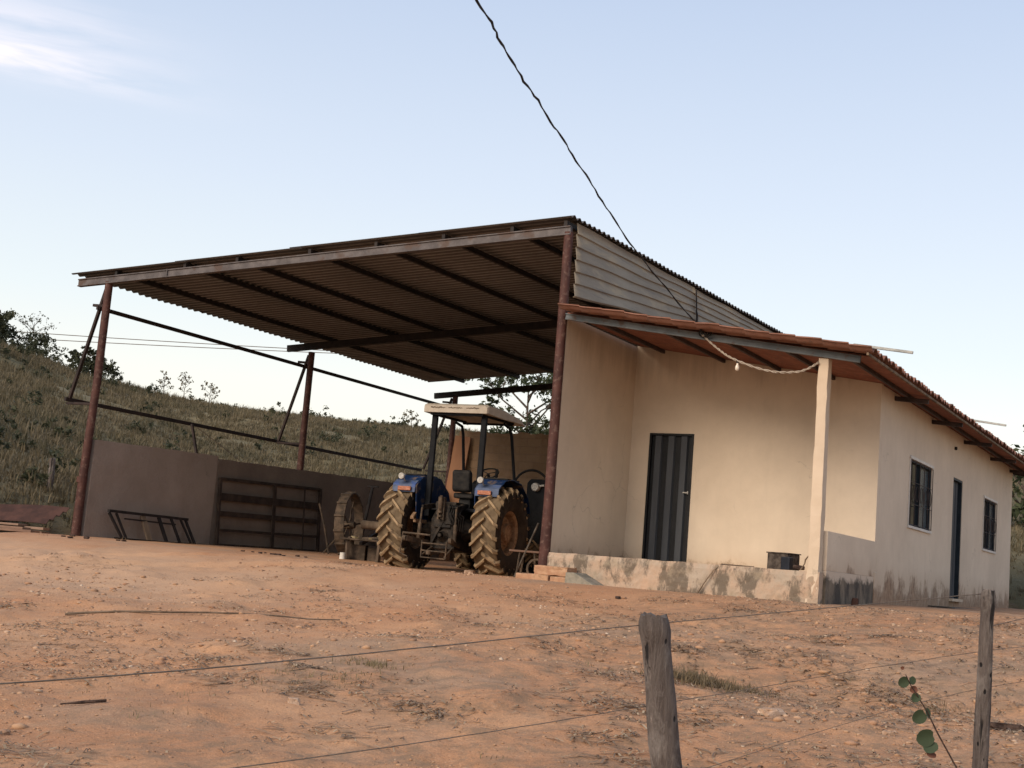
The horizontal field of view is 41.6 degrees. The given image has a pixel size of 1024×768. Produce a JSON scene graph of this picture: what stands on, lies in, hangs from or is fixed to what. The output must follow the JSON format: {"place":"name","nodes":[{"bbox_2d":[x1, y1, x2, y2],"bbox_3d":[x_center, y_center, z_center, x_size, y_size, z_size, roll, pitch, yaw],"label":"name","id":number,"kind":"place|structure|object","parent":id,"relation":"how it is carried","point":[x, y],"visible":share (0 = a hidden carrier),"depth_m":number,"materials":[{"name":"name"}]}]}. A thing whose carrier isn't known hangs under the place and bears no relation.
{"place":"outdoors","nodes":[
{"label":"outdoors","id":0,"kind":"place"},
{"bbox_2d":[18,331,325,350],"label":"power line","id":1,"kind":"object","parent":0,"point":[165,341],"visible":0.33,"depth_m":94.98,"materials":[{"name":"metal"}]},
{"bbox_2d":[16,337,334,353],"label":"power line","id":2,"kind":"object","parent":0,"point":[185,346],"visible":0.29,"depth_m":94.94,"materials":[{"name":"metal"}]},
{"bbox_2d":[0,532,1023,767],"bbox_3d":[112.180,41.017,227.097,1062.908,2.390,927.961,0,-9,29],"label":"ground","id":3,"kind":"structure","parent":0,"point":[163,558],"depth_m":10.85,"materials":[{"name":"brown soil"}]},
{"bbox_2d":[60,699,106,704],"bbox_3d":[-2.706,2.006,8.506,0.285,0.055,0.024,5,-8,-1],"label":"dark splinter","id":4,"kind":"object","parent":3,"relation":"on","point":[90,701],"visible":1,"depth_m":8.50,"materials":[{"name":"brown plant"}]},
{"bbox_2d":[80,440,217,543],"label":"wall","id":5,"kind":"structure","parent":3,"relation":"on","point":[147,480],"depth_m":25.66,"materials":[{"name":"paint"}]},
{"bbox_2d":[107,509,195,542],"bbox_3d":[-6.757,2.729,25.396,0.196,0.563,2.265,0,-9,29],"label":"wooden trestle","id":6,"kind":"object","parent":3,"relation":"on","point":[145,526],"visible":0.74,"depth_m":25.26,"materials":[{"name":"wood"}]},
{"bbox_2d":[114,537,254,547],"bbox_3d":[-6.224,3.105,26.178,0.079,0.051,4.002,0,-9,30],"label":"old pipe","id":7,"kind":"object","parent":3,"relation":"on","point":[164,541],"visible":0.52,"depth_m":25.27,"materials":[{"name":"metal"}]},
{"bbox_2d":[39,534,333,551],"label":"foot weeds","id":8,"kind":"object","parent":3,"relation":"on","point":[213,544],"visible":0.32,"depth_m":26.99,"materials":[{"name":"green plant"}]},
{"bbox_2d":[65,610,339,619],"bbox_3d":[-2.964,2.267,13.100,2.636,0.130,0.039,7,-8,-20],"label":"long stick","id":9,"kind":"object","parent":3,"relation":"on","point":[114,611],"visible":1,"depth_m":12.97,"materials":[{"name":"brown wood"}]},
{"bbox_2d":[215,477,321,551],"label":"steel gate","id":10,"kind":"structure","parent":3,"relation":"on","point":[274,502],"depth_m":28.61,"materials":[{"name":"black metal"}]},
{"bbox_2d":[287,697,299,704],"bbox_3d":[-1.424,2.071,8.794,0.079,0.045,0.072,6,-8,-12],"label":"rock","id":11,"kind":"object","parent":3,"relation":"on","point":[293,700],"visible":1,"depth_m":8.76,"materials":[{"name":"stone"}]},
{"bbox_2d":[209,459,438,559],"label":"wall","id":12,"kind":"structure","parent":3,"relation":"on","point":[333,487],"depth_m":29.23,"materials":[{"name":"paint"}]},
{"bbox_2d":[319,503,329,553],"bbox_3d":[-3.988,3.081,28.591,0.500,1.087,0.046,-2,-10,41],"label":"leaning pole","id":13,"kind":"object","parent":3,"relation":"on","point":[323,522],"visible":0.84,"depth_m":28.57,"materials":[{"name":"metal"}]},
{"bbox_2d":[228,663,427,692],"bbox_3d":[-1.467,2.115,9.693,1.368,0.185,1.274,0,-9,29],"label":"grass clump","id":14,"kind":"object","parent":3,"relation":"on","point":[310,674],"visible":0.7,"depth_m":9.74,"materials":[{"name":"green plant"}]},
{"bbox_2d":[323,528,344,553],"bbox_3d":[-3.739,3.275,28.444,0.487,0.653,0.045,3,-8,10],"label":"leaning pole","id":15,"kind":"object","parent":3,"relation":"on","point":[330,544],"visible":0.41,"depth_m":28.43,"materials":[{"name":"metal"}]},
{"bbox_2d":[339,552,344,558],"bbox_3d":[-3.248,3.308,25.793,0.130,0.165,0.130,0,-9,29],"label":"white bucket","id":16,"kind":"object","parent":3,"relation":"on","point":[342,555],"visible":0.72,"depth_m":25.75,"materials":[{"name":"paint"}]},
{"bbox_2d":[333,491,364,554],"bbox_3d":[-3.323,2.878,27.496,0.240,1.365,1.345,0,-8,12],"label":"cleated wheel","id":17,"kind":"object","parent":3,"relation":"on","point":[341,524],"visible":0.69,"depth_m":27.30,"materials":[{"name":"metal"}]},
{"bbox_2d":[340,537,380,562],"bbox_3d":[-2.821,3.233,26.019,0.924,0.457,0.660,4,-8,4],"label":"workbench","id":18,"kind":"object","parent":3,"relation":"on","point":[353,551],"visible":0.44,"depth_m":25.91,"materials":[{"name":"brown wood"}]},
{"bbox_2d":[362,537,377,539],"bbox_3d":[-2.687,2.967,25.892,0.405,0.077,0.059,1,-8,24],"label":"scrap piece","id":19,"kind":"object","parent":18,"relation":"on","point":[374,538],"visible":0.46,"depth_m":25.86,"materials":[{"name":"metal"}]},
{"bbox_2d":[332,655,413,669],"bbox_3d":[-1.024,2.175,10.535,0.818,0.117,0.470,-3,-11,44],"label":"grass clump","id":20,"kind":"object","parent":3,"relation":"on","point":[373,663],"visible":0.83,"depth_m":10.50,"materials":[{"name":"plant"}]},
{"bbox_2d":[359,485,439,550],"bbox_3d":[-2.284,2.776,28.004,2.322,1.302,1.684,1,-8,25],"label":"farm implement","id":21,"kind":"object","parent":3,"relation":"on","point":[366,524],"visible":0.15,"depth_m":27.99,"materials":[{"name":"brown metal"}]},
{"bbox_2d":[64,215,782,565],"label":"open shed","id":22,"kind":"structure","parent":3,"relation":"on","point":[462,305],"depth_m":25.30,"materials":[{"name":"metal"}]},
{"bbox_2d":[438,435,470,560],"bbox_3d":[-1.558,2.987,34.934,0.470,3.340,0.024,4,-11,29],"label":"leaning board","id":23,"kind":"object","parent":3,"relation":"on","point":[456,461],"visible":0.42,"depth_m":35.09,"materials":[{"name":"wood"}]},
{"bbox_2d":[376,403,539,575],"bbox_3d":[-0.574,2.107,25.663,2.407,3.106,4.495,1,-8,24],"label":"tractor","id":24,"kind":"object","parent":3,"relation":"on","point":[482,527],"visible":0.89,"depth_m":24.37,"materials":[{"name":"metal"}]},
{"bbox_2d":[464,570,474,573],"bbox_3d":[-0.692,3.107,22.023,0.173,0.119,0.307,6,-8,-7],"label":"pale rock","id":25,"kind":"object","parent":3,"relation":"on","point":[469,571],"visible":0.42,"depth_m":21.92,"materials":[{"name":"stone"}]},
{"bbox_2d":[449,431,548,560],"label":"back wall","id":26,"kind":"structure","parent":3,"relation":"on","point":[530,451],"depth_m":34.55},
{"bbox_2d":[0,553,1023,767],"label":"dirt clods","id":27,"kind":"object","parent":3,"relation":"on","point":[162,659],"visible":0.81,"depth_m":11.96,"materials":[{"name":"brown soil"}]},
{"bbox_2d":[0,552,1023,767],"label":"pebbles","id":28,"kind":"object","parent":3,"relation":"on","point":[318,642],"visible":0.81,"depth_m":11.83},
{"bbox_2d":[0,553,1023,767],"bbox_3d":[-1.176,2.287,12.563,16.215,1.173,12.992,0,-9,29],"label":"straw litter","id":29,"kind":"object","parent":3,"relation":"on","point":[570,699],"visible":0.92,"depth_m":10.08,"materials":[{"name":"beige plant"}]},
{"bbox_2d":[0,553,1023,767],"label":"grit","id":30,"kind":"object","parent":3,"relation":"on","point":[569,765],"visible":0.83,"depth_m":9.90,"materials":[{"name":"brown gravel"}]},
{"bbox_2d":[68,589,970,762],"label":"sparse weeds","id":31,"kind":"object","parent":3,"relation":"on","point":[592,674],"visible":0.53,"depth_m":9.01,"materials":[{"name":"green plant"}]},
{"bbox_2d":[509,549,538,576],"bbox_3d":[0.213,2.817,20.939,0.490,0.451,0.280,2,-8,19],"label":"stool","id":32,"kind":"object","parent":3,"relation":"on","point":[523,551],"visible":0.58,"depth_m":20.86,"materials":[{"name":"brown wood"}]},
{"bbox_2d":[513,523,538,576],"bbox_3d":[0.220,2.575,20.835,0.412,0.873,0.032,-1,-10,36],"label":"iron rod","id":33,"kind":"object","parent":3,"relation":"on","point":[528,545],"visible":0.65,"depth_m":20.82,"materials":[{"name":"grey metal"}]},
{"bbox_2d":[516,469,545,573],"bbox_3d":[0.386,2.695,26.280,0.914,2.064,0.620,1,-8,23],"label":"liquid tank","id":34,"kind":"object","parent":3,"relation":"on","point":[535,491],"visible":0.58,"depth_m":26.06,"materials":[{"name":"black plastic"}]},
{"bbox_2d":[526,558,537,572],"bbox_3d":[0.375,2.824,20.560,0.320,0.320,0.040,3,-8,12],"label":"iron ring","id":35,"kind":"object","parent":3,"relation":"on","point":[528,564],"visible":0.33,"depth_m":20.57,"materials":[{"name":"grey metal"}]},
{"bbox_2d":[516,573,557,580],"bbox_3d":[0.351,2.825,19.404,0.537,0.185,0.337,1,-9,28],"label":"clay block","id":36,"kind":"object","parent":3,"relation":"on","point":[533,576],"depth_m":19.26,"materials":[{"name":"orange brick"}]},
{"bbox_2d":[550,576,564,582],"bbox_3d":[0.776,2.845,19.176,0.417,0.189,0.319,1,-9,26],"label":"clay block","id":37,"kind":"object","parent":3,"relation":"on","point":[557,579],"depth_m":19.09,"materials":[{"name":"orange brick"}]},
{"bbox_2d":[534,565,576,576],"bbox_3d":[0.623,2.687,19.336,0.555,0.146,0.320,0,-9,31],"label":"clay block","id":38,"kind":"object","parent":37,"relation":"on","point":[550,570],"depth_m":19.21,"materials":[{"name":"brick"}]},
{"bbox_2d":[565,572,603,585],"bbox_3d":[1.073,2.768,18.865,0.580,0.210,0.340,2,-8,33],"label":"concrete wedge","id":39,"kind":"object","parent":3,"relation":"on","point":[578,578],"visible":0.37,"depth_m":18.82,"materials":[{"name":"grey concrete"}]},
{"bbox_2d":[638,611,681,767],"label":"fence post","id":40,"kind":"object","parent":3,"relation":"on","point":[661,713],"visible":1,"depth_m":5.92,"materials":[{"name":"grey wood"}]},
{"bbox_2d":[0,593,981,684],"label":"fence wire","id":41,"kind":"object","parent":40,"relation":"attached to","point":[419,647],"visible":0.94,"depth_m":4.64,"materials":[{"name":"grey metal"}]},
{"bbox_2d":[233,646,1023,767],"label":"fence wire","id":42,"kind":"object","parent":40,"relation":"attached to","point":[571,718],"visible":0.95,"depth_m":5.22,"materials":[{"name":"grey metal"}]},
{"bbox_2d":[622,663,798,701],"bbox_3d":[1.440,2.291,10.533,1.575,0.261,1.314,10,-9,-34],"label":"grass clump","id":43,"kind":"object","parent":3,"relation":"on","point":[694,677],"visible":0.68,"depth_m":10.50,"materials":[{"name":"green plant"}]},
{"bbox_2d":[757,707,785,716],"bbox_3d":[1.763,2.229,9.145,0.170,0.053,0.109,10,-9,-33],"label":"flat rock","id":44,"kind":"object","parent":3,"relation":"on","point":[770,712],"visible":0.93,"depth_m":9.10,"materials":[{"name":"stone"}]},
{"bbox_2d":[547,303,1023,608],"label":"farm house","id":45,"kind":"structure","parent":3,"relation":"on","point":[689,459],"depth_m":21.21,"materials":[{"name":"beige paint"}]},
{"bbox_2d":[642,433,693,561],"bbox_3d":[2.537,1.849,21.853,0.770,2.100,0.115,0,-9,29],"label":"door","id":46,"kind":"structure","parent":45,"relation":"in","point":[670,457],"depth_m":21.85,"materials":[{"name":"grey metal"}]},
{"bbox_2d":[697,564,753,592],"bbox_3d":[2.876,2.706,18.415,0.881,0.498,0.163,5,-8,-3],"label":"hose","id":47,"kind":"object","parent":45,"relation":"hanging from","point":[717,567],"visible":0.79,"depth_m":18.39,"materials":[{"name":"brown rubber"}]},
{"bbox_2d":[702,334,818,373],"bbox_3d":[3.388,-0.415,18.500,1.686,0.561,0.072,1,-9,28],"label":"bulb flex","id":48,"kind":"object","parent":45,"relation":"hanging from","point":[737,368],"visible":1,"depth_m":18.52,"materials":[{"name":"white rubber"}]},
{"bbox_2d":[766,551,800,570],"bbox_3d":[3.976,2.608,19.758,0.370,0.262,0.385,-2,-10,43],"label":"sheet metal box","id":49,"kind":"object","parent":45,"relation":"on","point":[773,560],"visible":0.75,"depth_m":19.67,"materials":[{"name":"metal"}]},
{"bbox_2d":[781,556,792,569],"bbox_3d":[3.957,2.579,19.378,0.150,0.215,0.120,-2,-10,43],"label":"blue can","id":50,"kind":"object","parent":45,"relation":"on","point":[786,563],"visible":0.82,"depth_m":19.33,"materials":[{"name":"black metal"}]},
{"bbox_2d":[793,565,804,569],"bbox_3d":[3.821,2.447,17.956,0.158,0.067,0.072,2,-8,18],"label":"charred log","id":51,"kind":"object","parent":45,"relation":"on","point":[796,567],"visible":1,"depth_m":17.94,"materials":[{"name":"black wood"}]},
{"bbox_2d":[907,455,933,533],"bbox_3d":[6.895,1.895,22.840,0.110,1.185,1.810,0,-9,29],"label":"window","id":52,"kind":"structure","parent":45,"relation":"in","point":[918,514],"depth_m":22.84,"materials":[{"name":"metal"}]},
{"bbox_2d":[949,478,961,598],"bbox_3d":[8.383,2.935,25.612,0.102,2.260,0.920,0,-9,29],"label":"door","id":53,"kind":"structure","parent":45,"relation":"in","point":[957,485],"depth_m":25.88,"materials":[{"name":"metal"}]},
{"bbox_2d":[982,495,997,553],"bbox_3d":[10.155,3.014,28.742,0.110,1.145,1.640,0,-9,29],"label":"window","id":54,"kind":"structure","parent":45,"relation":"in","point":[989,530],"depth_m":28.72,"materials":[{"name":"metal"}]},
{"bbox_2d":[851,598,858,604],"bbox_3d":[4.679,2.982,18.385,0.096,0.119,0.058,2,-8,20],"label":"rusty scrap","id":55,"kind":"object","parent":3,"relation":"on","point":[854,601],"visible":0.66,"depth_m":18.36,"materials":[{"name":"brown metal"}]},
{"bbox_2d":[882,730,895,735],"bbox_3d":[2.406,2.231,8.592,0.081,0.031,0.058,7,-8,-20],"label":"rock","id":56,"kind":"object","parent":3,"relation":"on","point":[891,733],"visible":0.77,"depth_m":8.57,"materials":[{"name":"stone"}]},
{"bbox_2d":[898,666,956,767],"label":"sapling","id":57,"kind":"object","parent":3,"relation":"on","point":[925,739],"visible":1,"depth_m":6.52,"materials":[{"name":"green plant"}]},
{"bbox_2d":[918,700,974,713],"bbox_3d":[3.373,2.514,10.491,0.496,0.114,0.555,5,-8,-4],"label":"grass clump","id":58,"kind":"object","parent":3,"relation":"on","point":[934,710],"visible":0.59,"depth_m":10.44,"materials":[{"name":"plant"}]},
{"bbox_2d":[972,589,995,767],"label":"fence post","id":59,"kind":"object","parent":3,"relation":"on","point":[982,719],"visible":1,"depth_m":7.25,"materials":[{"name":"grey wood"}]},
{"bbox_2d":[990,722,1023,731],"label":"bark piece","id":60,"kind":"object","parent":3,"relation":"on","point":[1002,726],"visible":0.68,"depth_m":9.23,"materials":[{"name":"wood"}]},
{"bbox_2d":[0,337,1023,608],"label":"hillside","id":61,"kind":"structure","parent":0,"point":[58,525],"depth_m":51.71,"materials":[{"name":"green plant"}]},
{"bbox_2d":[0,332,10,343],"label":"bush","id":62,"kind":"object","parent":61,"relation":"on","point":[7,334],"visible":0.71,"depth_m":71.00,"materials":[{"name":"green plant"}]},
{"bbox_2d":[0,308,18,343],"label":"dense tree","id":63,"kind":"object","parent":61,"relation":"on","point":[7,316],"visible":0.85,"depth_m":71.78,"materials":[{"name":"green plant"}]},
{"bbox_2d":[0,528,39,532],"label":"plank","id":64,"kind":"object","parent":61,"relation":"on","point":[19,530],"visible":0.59,"depth_m":25.33,"materials":[{"name":"brown wood"}]},
{"bbox_2d":[0,525,30,529],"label":"plank","id":65,"kind":"object","parent":64,"relation":"on","point":[15,527],"visible":1,"depth_m":25.44,"materials":[{"name":"beige wood"}]},
{"bbox_2d":[13,311,54,346],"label":"bare tree","id":66,"kind":"object","parent":61,"relation":"on","point":[23,322],"visible":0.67,"depth_m":74.92,"materials":[{"name":"green plant"}]},
{"bbox_2d":[9,331,59,355],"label":"bush","id":67,"kind":"object","parent":61,"relation":"on","point":[44,339],"visible":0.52,"depth_m":72.81,"materials":[{"name":"green plant"}]},
{"bbox_2d":[47,458,55,490],"bbox_3d":[-10.282,2.445,29.963,0.158,1.619,0.201,0,-9,29],"label":"fence post","id":68,"kind":"object","parent":61,"relation":"on","point":[52,461],"visible":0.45,"depth_m":29.96,"materials":[{"name":"grey wood"}]},
{"bbox_2d":[64,345,105,374],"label":"round shrub","id":69,"kind":"object","parent":61,"relation":"on","point":[91,352],"visible":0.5,"depth_m":73.52,"materials":[{"name":"green plant"}]},
{"bbox_2d":[79,355,122,380],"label":"bush","id":70,"kind":"object","parent":61,"relation":"on","point":[109,369],"visible":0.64,"depth_m":73.53,"materials":[{"name":"green plant"}]},
{"bbox_2d":[156,370,173,394],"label":"spindly plant","id":71,"kind":"object","parent":61,"relation":"on","point":[163,384],"visible":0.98,"depth_m":71.77,"materials":[{"name":"green plant"}]},
{"bbox_2d":[178,372,193,396],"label":"spindly plant","id":72,"kind":"object","parent":61,"relation":"on","point":[185,379],"visible":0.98,"depth_m":71.86,"materials":[{"name":"green plant"}]},
{"bbox_2d":[201,380,219,402],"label":"spindly plant","id":73,"kind":"object","parent":61,"relation":"on","point":[211,390],"visible":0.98,"depth_m":71.92,"materials":[{"name":"green plant"}]},
{"bbox_2d":[0,336,516,487],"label":"hillside scrub","id":74,"kind":"object","parent":61,"relation":"on","point":[33,350],"visible":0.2,"depth_m":57.33,"materials":[{"name":"green plant"}]},
{"bbox_2d":[403,409,421,425],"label":"spindly plant","id":75,"kind":"object","parent":61,"relation":"on","point":[417,420],"visible":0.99,"depth_m":79.33,"materials":[{"name":"green plant"}]},
{"bbox_2d":[465,373,552,434],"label":"leafy tree","id":76,"kind":"object","parent":61,"relation":"on","point":[534,428],"visible":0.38,"depth_m":47.91,"materials":[{"name":"green plant"}]},
{"bbox_2d":[1011,425,1023,526],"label":"leafy tree","id":77,"kind":"object","parent":61,"relation":"on","point":[1016,512],"visible":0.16,"depth_m":41.45,"materials":[{"name":"green plant"}]},
{"bbox_2d":[0,0,1023,454],"label":"sky","id":78,"kind":"structure","parent":0,"point":[851,171],"materials":[{"name":"blue"}]},
{"bbox_3d":[4.939,1.995,9.221,0.122,1.626,0.111,0,-9,29],"label":"fence post","id":79,"kind":"object","parent":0,"visible":0},
{"bbox_2d":[707,681,1023,767],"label":"fence wire","id":80,"kind":"object","parent":79,"relation":"attached to","point":[852,721],"visible":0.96,"depth_m":6.74,"materials":[{"name":"grey metal"}]},
{"bbox_3d":[-10.429,2.812,26.400,3.602,0.061,0.237,0,-9,29],"label":"plank","id":81,"kind":"object","parent":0,"visible":0},
{"bbox_2d":[0,524,49,530],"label":"plank","id":82,"kind":"object","parent":81,"relation":"on","point":[39,528],"visible":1,"depth_m":25.58,"materials":[{"name":"beige wood"}]},
{"bbox_2d":[0,522,27,525],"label":"plank","id":83,"kind":"object","parent":82,"relation":"on","point":[6,523],"visible":1,"depth_m":25.71,"materials":[{"name":"beige wood"}]},
{"bbox_2d":[0,504,70,523],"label":"rusty sheet","id":84,"kind":"object","parent":83,"relation":"on","point":[42,514],"visible":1,"depth_m":26.26,"materials":[{"name":"brown metal"}]},
{"bbox_3d":[-4.073,-2.220,0.234,0.259,7.901,0.290,0,-9,29],"label":"utility pole","id":85,"kind":"object","parent":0,"visible":0},
{"bbox_2d":[475,0,711,337],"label":"power cable","id":86,"kind":"object","parent":85,"relation":"attached to","point":[539,102],"visible":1,"depth_m":14.39,"materials":[{"name":"black rubber"}]}
]}

